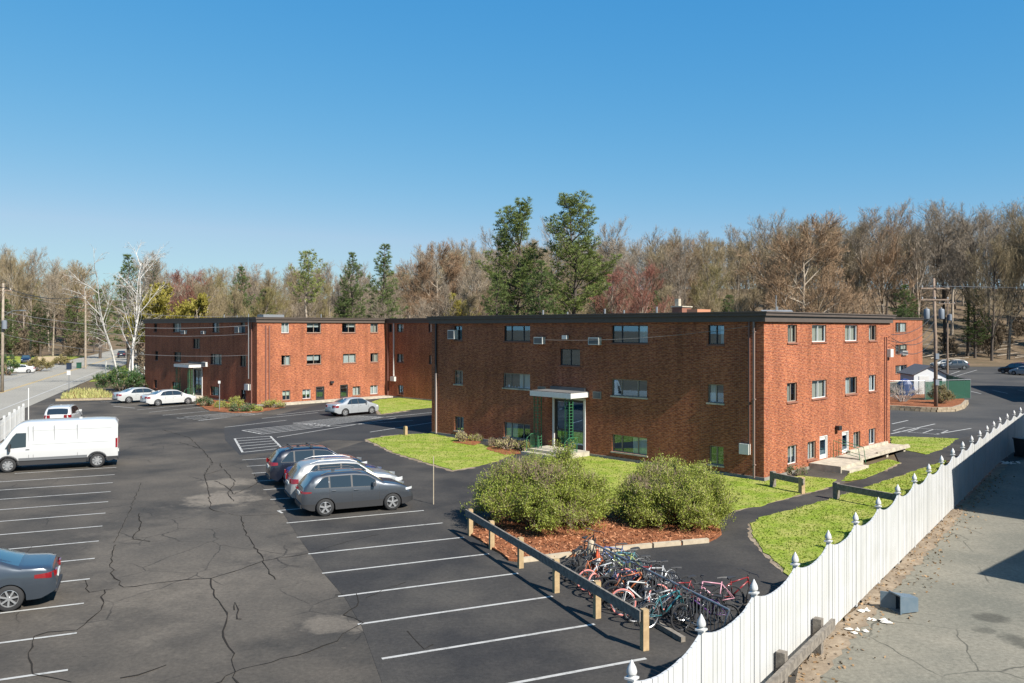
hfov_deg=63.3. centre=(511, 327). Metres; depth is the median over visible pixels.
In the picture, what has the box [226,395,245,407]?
shrub
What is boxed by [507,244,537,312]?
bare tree
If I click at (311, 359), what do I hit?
window
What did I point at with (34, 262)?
bare tree
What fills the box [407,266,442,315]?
bare tree
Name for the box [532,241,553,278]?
bare tree
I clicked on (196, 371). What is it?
window
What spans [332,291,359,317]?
pine tree
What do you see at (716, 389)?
window
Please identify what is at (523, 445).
shrub
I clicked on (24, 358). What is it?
suv
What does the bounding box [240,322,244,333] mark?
window
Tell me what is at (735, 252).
bare tree
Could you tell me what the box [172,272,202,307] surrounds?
bare tree
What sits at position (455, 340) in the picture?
window
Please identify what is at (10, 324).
pine tree
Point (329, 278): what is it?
bare tree
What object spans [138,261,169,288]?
bare tree
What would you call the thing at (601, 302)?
maple tree
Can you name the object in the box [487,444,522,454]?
planting bed
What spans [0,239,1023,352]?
woodland
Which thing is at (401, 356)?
window
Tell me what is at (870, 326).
window
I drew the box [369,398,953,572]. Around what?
grass
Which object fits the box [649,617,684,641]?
timber beam
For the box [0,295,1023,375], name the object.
thicket
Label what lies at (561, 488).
round bush
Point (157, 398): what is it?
sedan car
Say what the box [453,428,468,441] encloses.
shrub
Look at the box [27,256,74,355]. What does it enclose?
bare tree
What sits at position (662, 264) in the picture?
bare tree
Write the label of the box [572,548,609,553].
landscape timber
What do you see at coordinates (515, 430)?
window
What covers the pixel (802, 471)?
shrub
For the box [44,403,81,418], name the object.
suv
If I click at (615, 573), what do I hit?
bicycle
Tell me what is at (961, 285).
bare tree
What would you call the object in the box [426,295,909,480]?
apartment building
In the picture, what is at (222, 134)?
sky
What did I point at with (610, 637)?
sealed walkway
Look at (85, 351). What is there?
utility pole
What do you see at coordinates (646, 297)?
maple tree
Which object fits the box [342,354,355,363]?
window
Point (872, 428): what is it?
window
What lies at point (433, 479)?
sign post
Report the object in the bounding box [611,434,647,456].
window
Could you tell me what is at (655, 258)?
bare tree
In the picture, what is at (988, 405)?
access road
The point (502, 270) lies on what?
bare tree
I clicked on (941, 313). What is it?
utility pole
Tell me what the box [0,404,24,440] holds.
picket fence
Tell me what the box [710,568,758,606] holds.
bicycle
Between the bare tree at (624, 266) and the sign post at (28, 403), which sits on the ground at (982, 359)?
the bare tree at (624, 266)
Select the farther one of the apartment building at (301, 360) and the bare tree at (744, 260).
the bare tree at (744, 260)
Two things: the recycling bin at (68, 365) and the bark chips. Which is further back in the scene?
the recycling bin at (68, 365)
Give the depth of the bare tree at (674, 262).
186.91 m
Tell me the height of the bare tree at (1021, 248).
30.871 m
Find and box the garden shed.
[897,364,948,393]
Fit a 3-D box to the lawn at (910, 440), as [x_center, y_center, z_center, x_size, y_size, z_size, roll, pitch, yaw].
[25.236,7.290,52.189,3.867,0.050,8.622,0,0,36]
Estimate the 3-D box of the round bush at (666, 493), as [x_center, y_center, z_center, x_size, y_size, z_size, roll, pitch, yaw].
[6.183,5.972,31.040,5.318,2.820,4.882,0,0,0]
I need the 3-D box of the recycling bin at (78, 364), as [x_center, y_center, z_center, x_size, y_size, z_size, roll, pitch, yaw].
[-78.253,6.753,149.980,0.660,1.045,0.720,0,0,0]
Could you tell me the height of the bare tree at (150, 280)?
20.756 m
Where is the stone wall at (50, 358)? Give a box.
[37,356,59,362]
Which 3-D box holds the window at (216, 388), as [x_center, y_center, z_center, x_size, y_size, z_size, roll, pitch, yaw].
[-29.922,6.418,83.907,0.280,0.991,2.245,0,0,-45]
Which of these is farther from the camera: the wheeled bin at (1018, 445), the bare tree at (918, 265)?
the bare tree at (918, 265)
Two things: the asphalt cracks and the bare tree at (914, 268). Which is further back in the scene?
the bare tree at (914, 268)
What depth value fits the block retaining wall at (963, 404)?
72.90 m
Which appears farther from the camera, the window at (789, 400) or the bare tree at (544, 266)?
the bare tree at (544, 266)
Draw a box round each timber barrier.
[770,471,804,493]
[833,482,901,501]
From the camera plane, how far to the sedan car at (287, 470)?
37.74 m
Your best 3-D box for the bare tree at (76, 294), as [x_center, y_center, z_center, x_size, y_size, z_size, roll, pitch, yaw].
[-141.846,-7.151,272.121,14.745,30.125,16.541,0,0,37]
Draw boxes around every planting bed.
[196,400,284,412]
[453,438,479,444]
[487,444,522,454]
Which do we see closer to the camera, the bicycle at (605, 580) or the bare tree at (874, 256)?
the bicycle at (605, 580)
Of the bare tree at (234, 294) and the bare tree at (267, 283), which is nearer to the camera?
the bare tree at (234, 294)
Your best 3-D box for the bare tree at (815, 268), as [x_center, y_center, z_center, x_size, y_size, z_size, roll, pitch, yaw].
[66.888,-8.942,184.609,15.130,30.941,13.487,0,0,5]
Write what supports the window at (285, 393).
in the apartment building at (301, 360)
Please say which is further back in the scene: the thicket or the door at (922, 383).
the thicket
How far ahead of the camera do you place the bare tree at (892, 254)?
180.73 m
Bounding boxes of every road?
[0,349,144,418]
[890,367,1023,462]
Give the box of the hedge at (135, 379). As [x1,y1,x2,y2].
[93,363,147,390]
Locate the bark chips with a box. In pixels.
[473,509,720,557]
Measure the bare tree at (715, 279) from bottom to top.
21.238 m
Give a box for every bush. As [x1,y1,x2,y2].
[0,350,20,374]
[25,355,54,370]
[51,354,72,364]
[460,438,627,536]
[610,448,744,531]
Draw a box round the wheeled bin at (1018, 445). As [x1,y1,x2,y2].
[1012,437,1023,456]
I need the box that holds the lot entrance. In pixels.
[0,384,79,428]
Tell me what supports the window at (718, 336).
in the apartment building at (761, 395)
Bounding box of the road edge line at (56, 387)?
[0,349,125,409]
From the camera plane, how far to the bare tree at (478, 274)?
144.98 m
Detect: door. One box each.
[194,369,214,394]
[308,386,323,399]
[340,384,347,397]
[555,398,582,448]
[820,430,848,453]
[820,435,826,458]
[919,376,928,393]
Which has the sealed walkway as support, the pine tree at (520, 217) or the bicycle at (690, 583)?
the bicycle at (690, 583)
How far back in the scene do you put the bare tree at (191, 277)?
155.38 m
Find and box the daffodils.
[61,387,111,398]
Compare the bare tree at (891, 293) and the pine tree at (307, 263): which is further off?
the bare tree at (891, 293)
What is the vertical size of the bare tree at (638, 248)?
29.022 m
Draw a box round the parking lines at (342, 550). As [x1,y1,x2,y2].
[0,370,1021,682]
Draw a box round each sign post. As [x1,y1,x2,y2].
[28,388,28,419]
[218,381,219,409]
[433,456,433,503]
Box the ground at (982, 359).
[0,289,1023,665]
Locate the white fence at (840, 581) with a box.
[624,407,1023,682]
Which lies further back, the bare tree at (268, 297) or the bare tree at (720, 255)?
the bare tree at (720, 255)
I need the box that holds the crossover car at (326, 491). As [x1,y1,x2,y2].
[295,465,412,515]
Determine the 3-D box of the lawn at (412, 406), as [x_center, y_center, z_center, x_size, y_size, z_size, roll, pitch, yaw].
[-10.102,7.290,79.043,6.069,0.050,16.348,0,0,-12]
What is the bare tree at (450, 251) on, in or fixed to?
on the ground at (982, 359)
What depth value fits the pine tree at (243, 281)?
159.82 m
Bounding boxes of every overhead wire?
[3,311,247,327]
[4,292,233,316]
[4,334,244,355]
[8,319,242,335]
[608,326,746,339]
[891,314,933,334]
[929,286,1023,287]
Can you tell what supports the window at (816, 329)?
in the apartment building at (761, 395)
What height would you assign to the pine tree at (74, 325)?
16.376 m
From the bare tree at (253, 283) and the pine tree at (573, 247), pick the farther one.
the bare tree at (253, 283)
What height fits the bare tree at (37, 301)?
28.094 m
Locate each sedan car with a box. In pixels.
[0,547,62,610]
[8,364,35,373]
[112,387,154,402]
[140,389,195,405]
[283,455,380,482]
[325,397,378,415]
[930,359,945,366]
[1009,366,1023,374]
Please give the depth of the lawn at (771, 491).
38.53 m
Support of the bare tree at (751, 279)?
on the ground at (982, 359)
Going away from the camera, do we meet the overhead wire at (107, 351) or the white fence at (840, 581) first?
the white fence at (840, 581)
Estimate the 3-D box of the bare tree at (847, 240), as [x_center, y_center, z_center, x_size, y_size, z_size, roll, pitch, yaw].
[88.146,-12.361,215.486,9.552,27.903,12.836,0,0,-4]
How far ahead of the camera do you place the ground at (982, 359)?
230.21 m
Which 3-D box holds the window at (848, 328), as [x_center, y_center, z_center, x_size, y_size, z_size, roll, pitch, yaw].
[18.991,0.321,46.651,1.801,0.978,0.280,0,0,-45]
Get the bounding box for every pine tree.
[0,299,22,357]
[24,299,55,356]
[58,295,93,355]
[78,288,120,357]
[101,253,144,367]
[141,260,159,339]
[228,266,257,316]
[250,288,277,316]
[287,248,327,316]
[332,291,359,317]
[336,252,369,317]
[363,243,408,317]
[475,196,556,314]
[480,273,516,314]
[518,260,568,314]
[528,190,622,313]
[586,290,613,313]
[646,290,663,312]
[719,295,734,311]
[887,285,923,337]
[896,304,922,347]
[955,289,995,357]
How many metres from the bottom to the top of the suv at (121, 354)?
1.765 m
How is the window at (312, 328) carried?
in the apartment building at (301, 360)
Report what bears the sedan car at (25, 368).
on the road at (13, 396)
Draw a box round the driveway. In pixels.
[819,459,1023,682]
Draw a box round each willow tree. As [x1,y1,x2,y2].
[122,281,197,342]
[167,292,223,318]
[442,292,480,315]
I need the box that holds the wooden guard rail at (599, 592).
[465,508,648,650]
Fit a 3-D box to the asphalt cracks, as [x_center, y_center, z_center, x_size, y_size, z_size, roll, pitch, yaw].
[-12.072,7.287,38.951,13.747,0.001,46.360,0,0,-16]
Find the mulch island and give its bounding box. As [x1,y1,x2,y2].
[471,511,721,561]
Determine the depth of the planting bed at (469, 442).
52.58 m
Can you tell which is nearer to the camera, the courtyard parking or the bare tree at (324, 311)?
the courtyard parking
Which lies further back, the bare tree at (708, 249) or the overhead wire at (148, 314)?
the bare tree at (708, 249)
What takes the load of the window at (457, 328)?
in the apartment building at (761, 395)
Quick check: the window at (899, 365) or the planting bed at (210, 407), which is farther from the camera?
the window at (899, 365)
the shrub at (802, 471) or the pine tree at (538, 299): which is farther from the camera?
the pine tree at (538, 299)
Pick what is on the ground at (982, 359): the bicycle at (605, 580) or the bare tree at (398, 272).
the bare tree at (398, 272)
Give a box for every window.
[172,323,180,332]
[196,371,200,380]
[210,354,221,365]
[210,386,218,396]
[212,323,216,332]
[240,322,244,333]
[281,323,289,333]
[281,355,290,365]
[282,390,290,400]
[302,389,311,399]
[306,323,321,333]
[306,354,321,364]
[342,323,354,332]
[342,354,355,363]
[353,386,360,395]
[370,323,378,332]
[370,353,378,362]
[370,385,377,394]
[396,324,403,332]
[396,354,403,363]
[397,385,403,395]
[453,326,462,341]
[453,370,462,385]
[453,416,463,432]
[456,326,460,339]
[456,371,461,379]
[502,373,530,390]
[503,326,530,342]
[503,422,529,441]
[506,326,510,339]
[559,349,580,366]
[610,325,648,344]
[610,379,647,399]
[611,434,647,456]
[614,326,617,341]
[706,325,724,345]
[706,384,724,404]
[707,445,724,467]
[786,383,798,403]
[787,325,798,343]
[787,445,797,466]
[791,441,816,461]
[811,325,827,343]
[811,380,827,400]
[842,431,858,447]
[845,325,858,342]
[845,377,857,395]
[852,375,876,392]
[853,325,877,341]
[856,428,873,444]
[895,323,906,332]
[895,344,904,354]
[895,365,903,373]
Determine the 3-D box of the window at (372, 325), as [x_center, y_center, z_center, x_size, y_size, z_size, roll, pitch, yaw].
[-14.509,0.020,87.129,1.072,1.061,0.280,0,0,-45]
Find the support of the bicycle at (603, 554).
on the sealed walkway
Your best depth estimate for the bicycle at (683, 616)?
20.11 m
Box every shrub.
[194,396,214,405]
[212,400,228,407]
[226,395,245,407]
[227,401,253,411]
[249,404,262,410]
[260,398,286,407]
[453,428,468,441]
[468,434,483,440]
[487,436,502,446]
[494,435,518,449]
[515,439,533,450]
[785,462,807,475]
[890,383,922,401]
[927,382,954,402]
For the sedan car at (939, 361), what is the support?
on the access road at (988, 405)
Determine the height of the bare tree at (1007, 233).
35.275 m
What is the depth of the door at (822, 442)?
46.37 m
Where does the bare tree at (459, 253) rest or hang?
on the ground at (982, 359)
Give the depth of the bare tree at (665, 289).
128.32 m
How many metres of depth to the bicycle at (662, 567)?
22.65 m
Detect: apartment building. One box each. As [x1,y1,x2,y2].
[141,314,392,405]
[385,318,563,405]
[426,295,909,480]
[890,317,923,382]
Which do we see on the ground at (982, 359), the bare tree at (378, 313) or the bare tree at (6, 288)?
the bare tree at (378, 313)
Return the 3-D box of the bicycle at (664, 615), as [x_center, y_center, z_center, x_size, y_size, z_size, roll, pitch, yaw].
[3.775,6.788,20.325,1.755,1.029,0.606,0,4,-28]
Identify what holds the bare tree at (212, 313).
on the ground at (982, 359)
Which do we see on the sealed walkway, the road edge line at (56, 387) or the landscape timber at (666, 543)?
the landscape timber at (666, 543)
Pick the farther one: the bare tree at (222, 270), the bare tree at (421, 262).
the bare tree at (222, 270)
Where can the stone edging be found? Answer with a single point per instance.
(81, 399)
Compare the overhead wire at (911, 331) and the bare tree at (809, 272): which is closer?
the overhead wire at (911, 331)
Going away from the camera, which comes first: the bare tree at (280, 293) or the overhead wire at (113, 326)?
the overhead wire at (113, 326)
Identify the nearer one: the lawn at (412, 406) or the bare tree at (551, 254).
the lawn at (412, 406)
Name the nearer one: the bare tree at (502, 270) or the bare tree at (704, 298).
the bare tree at (704, 298)
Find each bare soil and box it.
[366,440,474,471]
[371,402,406,414]
[736,487,827,510]
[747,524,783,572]
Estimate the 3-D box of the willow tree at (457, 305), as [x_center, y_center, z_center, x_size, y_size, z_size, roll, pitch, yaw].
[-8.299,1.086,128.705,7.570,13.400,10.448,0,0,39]
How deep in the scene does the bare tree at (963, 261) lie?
180.31 m
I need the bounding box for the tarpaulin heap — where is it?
[896,378,914,395]
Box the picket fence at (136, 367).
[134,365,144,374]
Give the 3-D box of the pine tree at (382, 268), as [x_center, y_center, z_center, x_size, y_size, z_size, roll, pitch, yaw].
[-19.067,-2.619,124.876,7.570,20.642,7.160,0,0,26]
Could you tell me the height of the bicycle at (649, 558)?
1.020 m
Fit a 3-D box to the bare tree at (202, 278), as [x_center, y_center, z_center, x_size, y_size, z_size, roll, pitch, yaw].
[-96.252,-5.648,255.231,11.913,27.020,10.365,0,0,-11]
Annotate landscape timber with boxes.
[524,551,571,562]
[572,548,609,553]
[610,543,651,551]
[652,540,680,547]
[681,538,708,544]
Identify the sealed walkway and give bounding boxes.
[246,432,990,682]
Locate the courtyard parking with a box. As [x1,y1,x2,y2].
[224,398,431,454]
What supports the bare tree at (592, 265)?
on the ground at (982, 359)
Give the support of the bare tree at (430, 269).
on the ground at (982, 359)
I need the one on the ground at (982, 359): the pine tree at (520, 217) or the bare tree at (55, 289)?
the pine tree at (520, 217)
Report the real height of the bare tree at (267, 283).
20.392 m
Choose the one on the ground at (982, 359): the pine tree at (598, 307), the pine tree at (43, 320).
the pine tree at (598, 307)
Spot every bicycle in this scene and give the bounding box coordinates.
[561,541,600,581]
[571,528,603,566]
[574,550,611,587]
[577,554,626,589]
[588,559,632,597]
[589,540,641,572]
[596,560,654,597]
[599,543,652,579]
[601,548,648,583]
[601,563,657,603]
[601,569,665,609]
[610,553,663,588]
[610,573,669,615]
[623,577,689,622]
[625,559,668,596]
[637,579,695,628]
[638,560,678,595]
[639,563,698,601]
[659,572,703,613]
[670,579,722,619]
[670,583,720,631]
[677,584,739,623]
[689,575,744,613]
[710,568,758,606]
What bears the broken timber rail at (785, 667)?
on the ground at (982, 359)
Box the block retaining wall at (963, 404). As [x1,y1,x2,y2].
[890,400,968,411]
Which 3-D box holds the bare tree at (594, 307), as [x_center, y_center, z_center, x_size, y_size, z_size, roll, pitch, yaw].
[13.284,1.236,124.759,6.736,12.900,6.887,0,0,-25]
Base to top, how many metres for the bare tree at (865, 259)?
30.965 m
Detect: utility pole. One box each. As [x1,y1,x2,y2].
[0,283,25,391]
[78,292,90,367]
[920,278,949,406]
[938,300,954,373]
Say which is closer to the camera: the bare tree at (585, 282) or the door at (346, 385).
the door at (346, 385)
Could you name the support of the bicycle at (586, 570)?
on the sealed walkway
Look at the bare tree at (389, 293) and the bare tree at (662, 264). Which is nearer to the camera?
the bare tree at (389, 293)
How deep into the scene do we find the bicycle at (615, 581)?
22.00 m
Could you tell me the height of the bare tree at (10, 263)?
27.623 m
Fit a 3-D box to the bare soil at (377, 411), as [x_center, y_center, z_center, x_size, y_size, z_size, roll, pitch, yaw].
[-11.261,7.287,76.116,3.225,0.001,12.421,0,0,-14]
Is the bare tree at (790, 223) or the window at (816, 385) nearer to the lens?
the window at (816, 385)
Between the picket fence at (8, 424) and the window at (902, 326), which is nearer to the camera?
the picket fence at (8, 424)
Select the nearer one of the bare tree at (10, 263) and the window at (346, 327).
the window at (346, 327)
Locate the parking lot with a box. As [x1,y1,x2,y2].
[0,388,856,682]
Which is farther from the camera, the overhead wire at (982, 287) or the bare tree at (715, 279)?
the bare tree at (715, 279)
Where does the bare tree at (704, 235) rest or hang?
on the ground at (982, 359)
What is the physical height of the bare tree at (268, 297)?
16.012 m
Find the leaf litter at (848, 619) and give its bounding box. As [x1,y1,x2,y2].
[789,474,1015,682]
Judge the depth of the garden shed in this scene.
87.11 m
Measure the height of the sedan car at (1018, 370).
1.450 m
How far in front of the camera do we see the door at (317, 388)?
82.80 m
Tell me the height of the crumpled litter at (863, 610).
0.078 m
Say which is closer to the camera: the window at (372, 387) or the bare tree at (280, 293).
the window at (372, 387)
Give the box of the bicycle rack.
[582,543,733,631]
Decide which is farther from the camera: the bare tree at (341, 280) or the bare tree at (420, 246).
the bare tree at (420, 246)
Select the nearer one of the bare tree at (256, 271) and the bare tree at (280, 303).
the bare tree at (280, 303)
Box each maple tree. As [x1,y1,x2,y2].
[166,264,212,317]
[586,265,635,313]
[617,256,681,312]
[731,209,886,313]
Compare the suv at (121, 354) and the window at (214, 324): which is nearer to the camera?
the window at (214, 324)
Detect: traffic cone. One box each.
[585,540,594,574]
[593,549,604,574]
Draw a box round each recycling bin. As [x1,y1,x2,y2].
[66,363,71,368]
[76,362,81,367]
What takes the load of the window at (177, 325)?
in the apartment building at (301, 360)
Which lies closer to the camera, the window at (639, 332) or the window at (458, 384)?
the window at (639, 332)
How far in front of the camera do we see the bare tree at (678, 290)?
154.34 m
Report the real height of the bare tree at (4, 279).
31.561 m
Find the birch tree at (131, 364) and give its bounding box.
[61,240,168,378]
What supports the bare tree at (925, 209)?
on the ground at (982, 359)
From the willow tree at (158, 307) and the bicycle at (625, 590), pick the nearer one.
the bicycle at (625, 590)
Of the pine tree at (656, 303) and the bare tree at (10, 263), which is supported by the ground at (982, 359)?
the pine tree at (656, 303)
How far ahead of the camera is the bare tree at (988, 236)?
253.59 m
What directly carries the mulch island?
on the sealed walkway
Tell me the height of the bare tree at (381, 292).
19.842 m
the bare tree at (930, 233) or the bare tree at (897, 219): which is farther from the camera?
the bare tree at (930, 233)
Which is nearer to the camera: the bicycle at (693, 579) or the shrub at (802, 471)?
the bicycle at (693, 579)
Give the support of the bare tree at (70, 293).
on the ground at (982, 359)
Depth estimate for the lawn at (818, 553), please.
30.84 m
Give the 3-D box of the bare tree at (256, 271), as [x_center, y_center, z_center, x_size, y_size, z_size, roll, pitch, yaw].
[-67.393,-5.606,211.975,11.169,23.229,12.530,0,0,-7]
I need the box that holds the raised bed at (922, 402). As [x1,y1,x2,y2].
[890,390,964,406]
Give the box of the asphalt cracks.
[27,430,432,682]
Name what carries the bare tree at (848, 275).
on the ground at (982, 359)
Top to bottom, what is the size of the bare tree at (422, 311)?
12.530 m
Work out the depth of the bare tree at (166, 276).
154.72 m
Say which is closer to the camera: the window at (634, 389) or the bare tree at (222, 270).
the window at (634, 389)
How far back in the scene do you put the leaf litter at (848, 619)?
24.35 m
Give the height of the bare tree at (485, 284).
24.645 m
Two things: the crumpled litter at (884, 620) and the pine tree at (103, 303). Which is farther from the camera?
the pine tree at (103, 303)
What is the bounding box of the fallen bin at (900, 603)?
[880,590,917,614]
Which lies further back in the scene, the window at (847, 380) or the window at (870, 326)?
the window at (870, 326)
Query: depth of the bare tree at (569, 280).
143.04 m
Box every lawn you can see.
[0,356,83,364]
[90,366,139,381]
[367,433,514,469]
[373,398,431,413]
[543,456,836,518]
[751,460,946,618]
[842,459,898,480]
[890,436,956,453]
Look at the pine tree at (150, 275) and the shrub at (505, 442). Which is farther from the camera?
the pine tree at (150, 275)
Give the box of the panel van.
[0,416,119,472]
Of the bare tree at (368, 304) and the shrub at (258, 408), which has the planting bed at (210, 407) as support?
the shrub at (258, 408)
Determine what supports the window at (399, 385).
in the apartment building at (408, 358)
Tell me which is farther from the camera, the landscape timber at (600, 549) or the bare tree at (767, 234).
the bare tree at (767, 234)
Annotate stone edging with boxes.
[55,397,111,400]
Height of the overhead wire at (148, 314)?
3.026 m
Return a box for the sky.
[0,0,1023,299]
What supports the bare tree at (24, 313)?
on the ground at (982, 359)
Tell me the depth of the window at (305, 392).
81.57 m
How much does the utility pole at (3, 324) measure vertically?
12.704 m
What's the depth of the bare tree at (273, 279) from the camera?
207.32 m
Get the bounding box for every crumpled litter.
[844,627,868,633]
[858,607,869,612]
[879,618,892,622]
[1001,461,1019,463]
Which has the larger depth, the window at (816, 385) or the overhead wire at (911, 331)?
the overhead wire at (911, 331)
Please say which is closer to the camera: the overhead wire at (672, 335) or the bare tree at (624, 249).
the overhead wire at (672, 335)
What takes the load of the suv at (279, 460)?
on the sealed walkway
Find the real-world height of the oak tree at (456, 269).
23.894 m
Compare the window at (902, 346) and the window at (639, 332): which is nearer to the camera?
the window at (639, 332)
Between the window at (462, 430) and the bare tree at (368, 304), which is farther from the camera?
the bare tree at (368, 304)
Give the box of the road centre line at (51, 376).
[2,353,126,392]
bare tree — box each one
[0,244,19,338]
[0,248,36,354]
[0,254,20,319]
[0,255,17,350]
[1,247,49,356]
[4,260,42,340]
[21,273,52,335]
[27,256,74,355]
[36,267,63,351]
[43,266,67,341]
[50,267,96,323]
[52,259,98,355]
[56,262,106,329]
[94,279,118,347]
[119,250,173,323]
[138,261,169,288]
[156,269,189,317]
[168,271,208,311]
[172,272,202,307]
[188,276,231,317]
[195,266,215,306]
[201,266,231,297]
[201,266,231,314]
[205,308,219,317]
[211,274,250,315]
[217,282,252,317]
[224,266,251,308]
[232,261,262,316]
[233,283,286,316]
[243,272,269,310]
[248,268,281,313]
[249,270,296,316]
[262,287,294,316]
[270,277,289,311]
[276,307,290,316]
[277,262,308,316]
[281,269,300,314]
[294,273,324,317]
[303,265,331,317]
[307,280,335,317]
[315,260,342,317]
[324,261,364,315]
[329,281,354,317]
[350,261,380,315]
[353,271,367,312]
[355,285,382,317]
[360,273,398,317]
[371,299,392,317]
[375,274,407,317]
[376,275,401,317]
[378,264,415,317]
[394,271,421,317]
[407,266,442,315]
[409,249,439,291]
[412,296,434,317]
[413,240,442,313]
[414,250,441,317]
[430,282,467,315]
[431,241,448,281]
[431,256,473,313]
[432,247,481,311]
[438,246,470,294]
[447,236,469,286]
[455,247,501,315]
[455,250,494,312]
[458,289,483,315]
[460,237,487,297]
[478,225,511,295]
[480,246,519,314]
[485,248,517,311]
[490,288,520,314]
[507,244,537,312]
[508,238,538,257]
[531,247,556,313]
[531,254,565,313]
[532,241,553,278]
[540,216,569,294]
[547,253,589,313]
[557,233,594,305]
[558,284,590,313]
[566,245,607,313]
[574,242,607,313]
[579,266,614,313]
[582,296,609,313]
[593,216,630,306]
[599,235,643,304]
[605,238,629,292]
[605,250,641,311]
[607,281,639,312]
[610,238,650,311]
[629,227,675,312]
[635,239,674,312]
[651,244,671,297]
[657,282,677,312]
[658,237,699,305]
[658,239,691,305]
[660,227,696,283]
[662,237,704,312]
[683,231,724,305]
[686,258,732,311]
[691,238,736,311]
[693,287,726,311]
[699,241,732,306]
[710,237,726,293]
[716,230,792,310]
[716,234,763,311]
[720,224,749,297]
[729,291,752,311]
[740,242,753,293]
[745,209,789,308]
[757,225,812,309]
[761,219,830,311]
[762,221,789,307]
[780,217,818,301]
[786,217,803,301]
[791,220,840,312]
[798,228,870,312]
[812,215,855,312]
[825,210,892,313]
[836,227,869,293]
[849,218,884,309]
[854,202,932,314]
[858,226,899,311]
[868,231,949,316]
[869,198,917,314]
[869,216,884,285]
[887,224,938,312]
[888,215,952,317]
[908,196,971,353]
[917,198,966,287]
[923,221,939,266]
[934,208,988,334]
[944,201,1001,355]
[948,230,965,305]
[950,211,989,320]
[953,233,1023,360]
[960,203,1008,327]
[975,210,1003,304]
[980,206,1023,359]
[987,200,1022,325]
[989,218,1023,305]
[995,237,1023,309]
[1004,196,1023,258]
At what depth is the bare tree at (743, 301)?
128.83 m
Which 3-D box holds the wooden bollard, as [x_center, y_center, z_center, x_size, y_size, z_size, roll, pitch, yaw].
[-7.232,6.997,56.363,0.200,0.665,0.200,0,0,-45]
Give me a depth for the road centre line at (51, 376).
118.72 m
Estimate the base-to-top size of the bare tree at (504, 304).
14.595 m
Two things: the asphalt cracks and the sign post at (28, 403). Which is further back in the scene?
the sign post at (28, 403)
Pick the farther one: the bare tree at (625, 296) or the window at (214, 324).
the bare tree at (625, 296)
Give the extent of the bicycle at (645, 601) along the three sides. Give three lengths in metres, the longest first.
1.764 x 1.029 x 0.629 m
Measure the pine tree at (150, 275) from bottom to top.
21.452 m
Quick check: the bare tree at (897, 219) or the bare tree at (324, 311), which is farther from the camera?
the bare tree at (897, 219)
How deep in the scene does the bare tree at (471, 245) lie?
209.96 m
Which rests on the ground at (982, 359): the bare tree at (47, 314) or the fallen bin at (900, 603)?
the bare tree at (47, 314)
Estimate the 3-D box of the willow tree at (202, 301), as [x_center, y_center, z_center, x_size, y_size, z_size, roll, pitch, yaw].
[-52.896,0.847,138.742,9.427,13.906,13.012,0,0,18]
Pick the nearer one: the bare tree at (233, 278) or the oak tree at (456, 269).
the oak tree at (456, 269)
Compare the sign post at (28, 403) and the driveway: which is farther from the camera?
the sign post at (28, 403)
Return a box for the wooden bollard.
[403,426,407,434]
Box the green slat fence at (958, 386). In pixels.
[890,374,970,399]
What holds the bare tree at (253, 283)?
on the ground at (982, 359)
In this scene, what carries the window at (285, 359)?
in the apartment building at (301, 360)
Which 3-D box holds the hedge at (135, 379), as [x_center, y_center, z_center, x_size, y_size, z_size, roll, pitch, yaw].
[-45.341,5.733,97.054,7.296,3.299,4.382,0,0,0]
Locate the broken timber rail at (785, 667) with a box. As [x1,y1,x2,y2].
[765,616,834,682]
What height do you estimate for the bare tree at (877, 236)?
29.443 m
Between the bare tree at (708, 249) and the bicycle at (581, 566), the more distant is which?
the bare tree at (708, 249)
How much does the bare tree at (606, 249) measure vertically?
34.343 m
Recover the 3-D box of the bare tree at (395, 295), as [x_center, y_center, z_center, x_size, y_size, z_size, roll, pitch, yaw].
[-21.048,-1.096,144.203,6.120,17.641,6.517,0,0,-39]
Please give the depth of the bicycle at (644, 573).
23.36 m
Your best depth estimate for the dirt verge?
22.75 m
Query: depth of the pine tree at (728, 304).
149.69 m
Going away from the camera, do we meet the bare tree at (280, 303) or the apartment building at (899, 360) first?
the apartment building at (899, 360)
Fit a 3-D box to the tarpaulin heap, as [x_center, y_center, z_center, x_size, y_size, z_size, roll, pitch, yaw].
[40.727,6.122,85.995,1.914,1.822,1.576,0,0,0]
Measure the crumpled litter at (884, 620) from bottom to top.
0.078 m
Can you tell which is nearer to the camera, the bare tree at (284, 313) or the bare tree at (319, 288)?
the bare tree at (284, 313)
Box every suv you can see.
[21,355,31,362]
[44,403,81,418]
[117,350,126,357]
[265,442,366,480]
[284,455,402,497]
[938,359,969,369]
[998,363,1023,373]
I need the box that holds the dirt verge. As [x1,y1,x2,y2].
[795,463,1008,682]
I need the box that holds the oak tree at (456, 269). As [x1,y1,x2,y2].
[392,240,483,317]
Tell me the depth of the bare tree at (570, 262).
174.38 m

